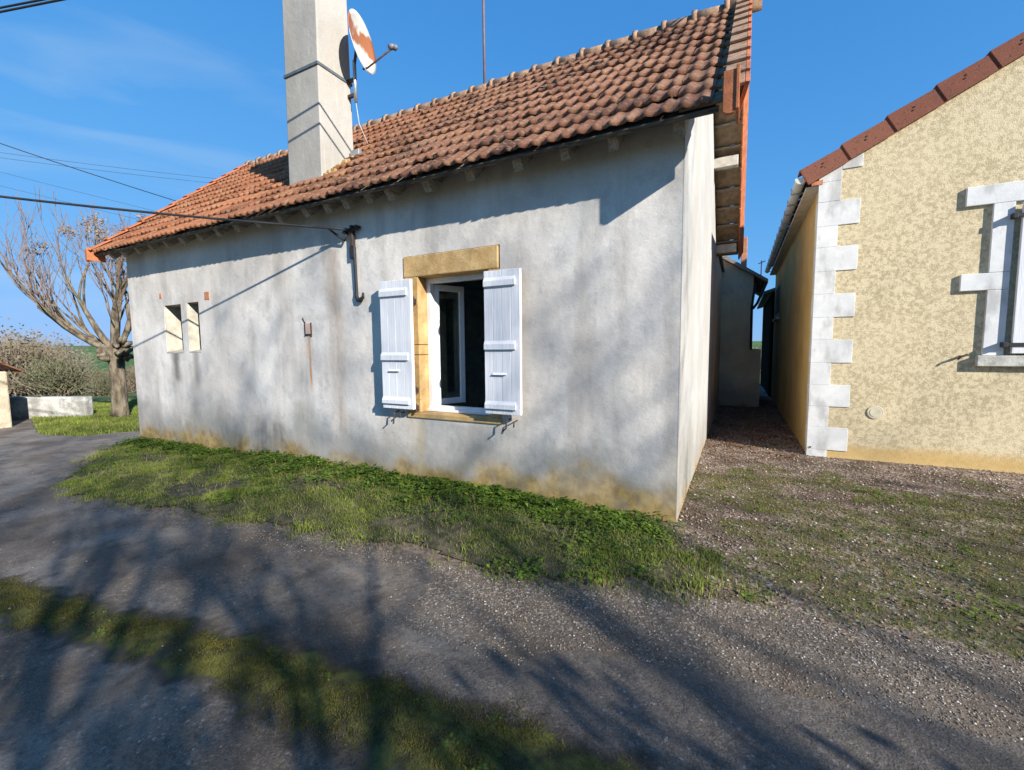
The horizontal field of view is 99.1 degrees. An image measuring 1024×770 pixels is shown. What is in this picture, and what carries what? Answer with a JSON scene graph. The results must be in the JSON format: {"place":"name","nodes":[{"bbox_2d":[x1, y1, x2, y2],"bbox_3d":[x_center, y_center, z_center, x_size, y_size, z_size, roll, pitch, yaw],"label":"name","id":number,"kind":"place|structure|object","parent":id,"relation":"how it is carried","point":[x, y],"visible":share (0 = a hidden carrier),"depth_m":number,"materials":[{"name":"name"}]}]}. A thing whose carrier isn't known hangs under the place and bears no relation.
{"place":"outdoors","nodes":[
{"label":"outdoors","id":0,"kind":"place"},
{"bbox_2d":[0,0,44,8],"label":"street cable","id":1,"kind":"object","parent":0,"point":[18,4],"visible":1,"depth_m":5.28,"materials":[{"name":"black rubber"}]},
{"bbox_2d":[0,0,64,12],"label":"street cable","id":2,"kind":"object","parent":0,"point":[27,6],"visible":1,"depth_m":5.01,"materials":[{"name":"black rubber"}]},
{"bbox_2d":[2,172,152,210],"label":"overhead line","id":3,"kind":"object","parent":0,"point":[76,191],"visible":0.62,"depth_m":42.26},
{"bbox_2d":[0,143,175,200],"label":"overhead cable","id":4,"kind":"object","parent":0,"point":[89,173],"visible":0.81,"depth_m":15.36,"materials":[{"name":"black rubber"}]},
{"bbox_2d":[5,158,207,182],"bbox_3d":[-28.062,-14.889,30.003,22.534,0.460,0.020,-2,5,-21],"label":"overhead line","id":5,"kind":"object","parent":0,"point":[107,171],"visible":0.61,"depth_m":30.10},
{"bbox_2d":[0,152,216,178],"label":"overhead line","id":6,"kind":"object","parent":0,"point":[101,165],"visible":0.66,"depth_m":29.95,"materials":[{"name":"black rubber"}]},
{"bbox_2d":[24,341,776,616],"bbox_3d":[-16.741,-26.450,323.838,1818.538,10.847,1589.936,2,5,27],"label":"ground","id":7,"kind":"structure","parent":0,"point":[426,553],"depth_m":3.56,"materials":[{"name":"green plant"}]},
{"bbox_2d":[0,361,22,427],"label":"outbuilding","id":8,"kind":"structure","parent":7,"relation":"on","point":[5,417],"depth_m":9.71,"materials":[{"name":"paint"}]},
{"bbox_2d":[1,333,88,366],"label":"shrub","id":9,"kind":"object","parent":7,"relation":"on","point":[41,349],"visible":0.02,"depth_m":34.67,"materials":[{"name":"brown plant"}]},
{"bbox_2d":[0,329,93,395],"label":"shrub","id":10,"kind":"object","parent":7,"relation":"on","point":[11,359],"visible":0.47,"depth_m":25.78,"materials":[{"name":"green plant"}]},
{"bbox_2d":[0,316,93,365],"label":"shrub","id":11,"kind":"object","parent":7,"relation":"on","point":[14,334],"visible":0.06,"depth_m":44.61,"materials":[{"name":"plant"}]},
{"bbox_2d":[9,396,93,418],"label":"wall","id":12,"kind":"structure","parent":7,"relation":"on","point":[24,407],"depth_m":11.06,"materials":[{"name":"white concrete"}]},
{"bbox_2d":[9,345,96,395],"bbox_3d":[-29.635,-0.881,27.176,5.301,3.489,5.428,-3,5,-29],"label":"shrub","id":13,"kind":"object","parent":7,"relation":"on","point":[36,366],"visible":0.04,"depth_m":26.48,"materials":[{"name":"brown plant"}]},
{"bbox_2d":[4,328,108,373],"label":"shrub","id":14,"kind":"object","parent":7,"relation":"on","point":[72,351],"visible":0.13,"depth_m":40.72,"materials":[{"name":"plant"}]},
{"bbox_2d":[7,351,108,395],"bbox_3d":[-26.247,-0.472,25.224,5.110,2.937,5.031,0,5,3],"label":"shrub","id":15,"kind":"object","parent":7,"relation":"on","point":[58,378],"visible":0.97,"depth_m":24.59,"materials":[{"name":"green plant"}]},
{"bbox_2d":[0,187,145,417],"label":"bare tree","id":16,"kind":"object","parent":7,"relation":"on","point":[115,350],"visible":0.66,"depth_m":10.71,"materials":[{"name":"grey plant"}]},
{"bbox_2d":[30,399,139,435],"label":"roadside grass","id":17,"kind":"structure","parent":7,"relation":"on","point":[101,420],"depth_m":10.00,"materials":[{"name":"green plant"}]},
{"bbox_2d":[73,363,103,391],"bbox_3d":[-28.041,-0.413,28.096,3.398,2.236,3.479,-5,7,-44],"label":"shrub","id":18,"kind":"object","parent":7,"relation":"on","point":[89,380],"visible":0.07,"depth_m":28.36,"materials":[{"name":"green plant"}]},
{"bbox_2d":[88,367,108,388],"bbox_3d":[-28.545,-0.372,30.186,2.719,1.789,2.783,3,6,39],"label":"shrub","id":19,"kind":"object","parent":7,"relation":"on","point":[101,373],"visible":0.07,"depth_m":30.12,"materials":[{"name":"green plant"}]},
{"bbox_2d":[72,373,133,396],"bbox_3d":[-21.639,0.062,23.183,2.555,1.468,2.516,-1,5,-10],"label":"shrub","id":20,"kind":"object","parent":7,"relation":"on","point":[99,387],"visible":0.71,"depth_m":22.79,"materials":[{"name":"green plant"}]},
{"bbox_2d":[105,361,136,392],"bbox_3d":[-23.386,-0.416,27.091,3.262,2.147,3.340,2,5,24],"label":"shrub","id":21,"kind":"object","parent":7,"relation":"on","point":[130,378],"visible":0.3,"depth_m":26.62,"materials":[{"name":"brown plant"}]},
{"bbox_2d":[97,436,677,542],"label":"weeds","id":22,"kind":"object","parent":7,"relation":"on","point":[428,483],"visible":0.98,"depth_m":4.56,"materials":[{"name":"green plant"}]},
{"bbox_2d":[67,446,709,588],"bbox_3d":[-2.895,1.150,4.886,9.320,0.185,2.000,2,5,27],"label":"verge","id":23,"kind":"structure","parent":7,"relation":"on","point":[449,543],"depth_m":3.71,"materials":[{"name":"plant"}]},
{"bbox_2d":[72,438,630,593],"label":"tall grass","id":24,"kind":"structure","parent":23,"relation":"on","point":[362,497],"depth_m":4.15,"materials":[{"name":"green plant"}]},
{"bbox_2d":[84,443,625,581],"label":"dead stalks","id":25,"kind":"object","parent":23,"relation":"on","point":[328,494],"visible":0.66,"depth_m":4.54,"materials":[{"name":"beige plant"}]},
{"bbox_2d":[72,447,689,585],"bbox_3d":[-2.414,1.105,4.795,7.999,0.180,1.569,2,5,27],"label":"clover","id":26,"kind":"object","parent":23,"relation":"on","point":[518,573],"visible":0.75,"depth_m":3.73,"materials":[{"name":"green plant"}]},
{"bbox_2d":[84,0,761,521],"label":"old house","id":27,"kind":"structure","parent":7,"relation":"on","point":[540,248],"depth_m":4.87,"materials":[{"name":"paint"}]},
{"bbox_2d":[328,225,364,301],"bbox_3d":[-1.942,-1.426,5.172,0.451,0.895,0.125,1,5,14],"label":"wall bracket","id":28,"kind":"object","parent":27,"relation":"attached to","point":[352,248],"depth_m":5.14,"materials":[{"name":"metal"}]},
{"bbox_2d":[0,195,350,230],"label":"supply cable","id":29,"kind":"object","parent":28,"relation":"attached to","point":[172,214],"visible":1,"depth_m":5.04,"materials":[{"name":"black rubber"}]},
{"bbox_2d":[347,9,397,143],"bbox_3d":[-1.885,-4.142,5.914,0.623,1.618,0.587,-3,5,-24],"label":"satellite dish","id":30,"kind":"object","parent":27,"relation":"attached to","point":[362,43],"visible":1,"depth_m":5.92,"materials":[{"name":"paint"}]},
{"bbox_2d":[403,245,501,424],"bbox_3d":[-0.516,-0.529,4.906,1.235,1.787,0.632,2,5,27],"label":"window","id":31,"kind":"structure","parent":27,"relation":"in","point":[427,271],"depth_m":4.85,"materials":[{"name":"stone"}]},
{"bbox_2d":[482,0,485,83],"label":"roof mast","id":32,"kind":"object","parent":27,"relation":"on","point":[483,25],"visible":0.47,"depth_m":7.36,"materials":[{"name":"grey metal"}]},
{"bbox_2d":[711,237,767,423],"bbox_3d":[4.831,-1.436,11.353,3.060,4.510,6.750,2,5,27],"label":"annex","id":33,"kind":"object","parent":7,"relation":"on","point":[736,367],"visible":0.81,"depth_m":10.83,"materials":[{"name":"plaster"},{"name":"clay tile"}]},
{"bbox_2d":[752,341,761,373],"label":"tree","id":34,"kind":"object","parent":7,"relation":"on","point":[755,347],"visible":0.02,"depth_m":52.03,"materials":[{"name":"green plant"}]},
{"bbox_2d":[757,288,774,396],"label":"shed","id":35,"kind":"structure","parent":7,"relation":"on","point":[767,303],"depth_m":14.23,"materials":[{"name":"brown wood"}]},
{"bbox_2d":[765,32,1023,473],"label":"cream house","id":36,"kind":"structure","parent":7,"relation":"on","point":[896,260],"depth_m":5.35,"materials":[{"name":"beige paint"}]},
{"bbox_2d":[772,280,780,321],"bbox_3d":[6.987,-2.189,11.550,0.080,0.960,1.500,2,5,27],"label":"side window","id":37,"kind":"structure","parent":36,"relation":"in","point":[778,289],"depth_m":11.28,"materials":[{"name":"white paint"}]},
{"bbox_2d":[959,180,1023,366],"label":"window","id":38,"kind":"structure","parent":36,"relation":"in","point":[1003,197],"depth_m":4.98,"materials":[{"name":"white paint"}]},
{"bbox_2d":[0,395,1023,769],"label":"road","id":39,"kind":"structure","parent":0,"point":[74,695],"depth_m":2.04,"materials":[{"name":"grey asphalt"}]},
{"bbox_2d":[0,573,677,769],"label":"moss grass","id":40,"kind":"structure","parent":39,"relation":"on","point":[504,728],"depth_m":1.94,"materials":[{"name":"green plant"}]},
{"bbox_2d":[71,607,629,769],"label":"strip weeds","id":41,"kind":"object","parent":39,"relation":"on","point":[446,741],"visible":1,"depth_m":1.79,"materials":[{"name":"green plant"}]},
{"bbox_2d":[0,466,1006,769],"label":"loose stones","id":42,"kind":"object","parent":39,"relation":"on","point":[304,560],"visible":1,"depth_m":2.17,"materials":[{"name":"grey stone"}]},
{"bbox_2d":[239,530,1023,741],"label":"road grit","id":43,"kind":"object","parent":39,"relation":"on","point":[914,685],"visible":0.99,"depth_m":2.20,"materials":[{"name":"grey gravel"}]},
{"bbox_2d":[0,0,1023,345],"label":"sky","id":44,"kind":"structure","parent":0,"point":[192,88],"materials":[{"name":"blue"}]},
{"bbox_2d":[660,387,1023,662],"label":"gravel yard","id":45,"kind":"structure","parent":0,"point":[797,603],"depth_m":3.35,"materials":[{"name":"grey gravel"}]},
{"bbox_2d":[705,402,817,467],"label":"leaf litter","id":46,"kind":"object","parent":45,"relation":"on","point":[751,426],"visible":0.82,"depth_m":7.82,"materials":[{"name":"brown plant"}]},
{"bbox_2d":[666,430,1023,659],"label":"yard moss","id":47,"kind":"object","parent":45,"relation":"on","point":[942,551],"visible":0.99,"depth_m":3.27,"materials":[{"name":"green plant"}]},
{"bbox_2d":[680,450,1023,669],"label":"fallen leaves","id":48,"kind":"object","parent":45,"relation":"on","point":[949,604],"visible":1,"depth_m":3.36,"materials":[{"name":"brown plant"}]},
{"bbox_2d":[706,467,1023,629],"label":"weeds","id":49,"kind":"object","parent":45,"relation":"on","point":[944,592],"visible":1,"depth_m":3.13,"materials":[{"name":"green plant"}]}
]}

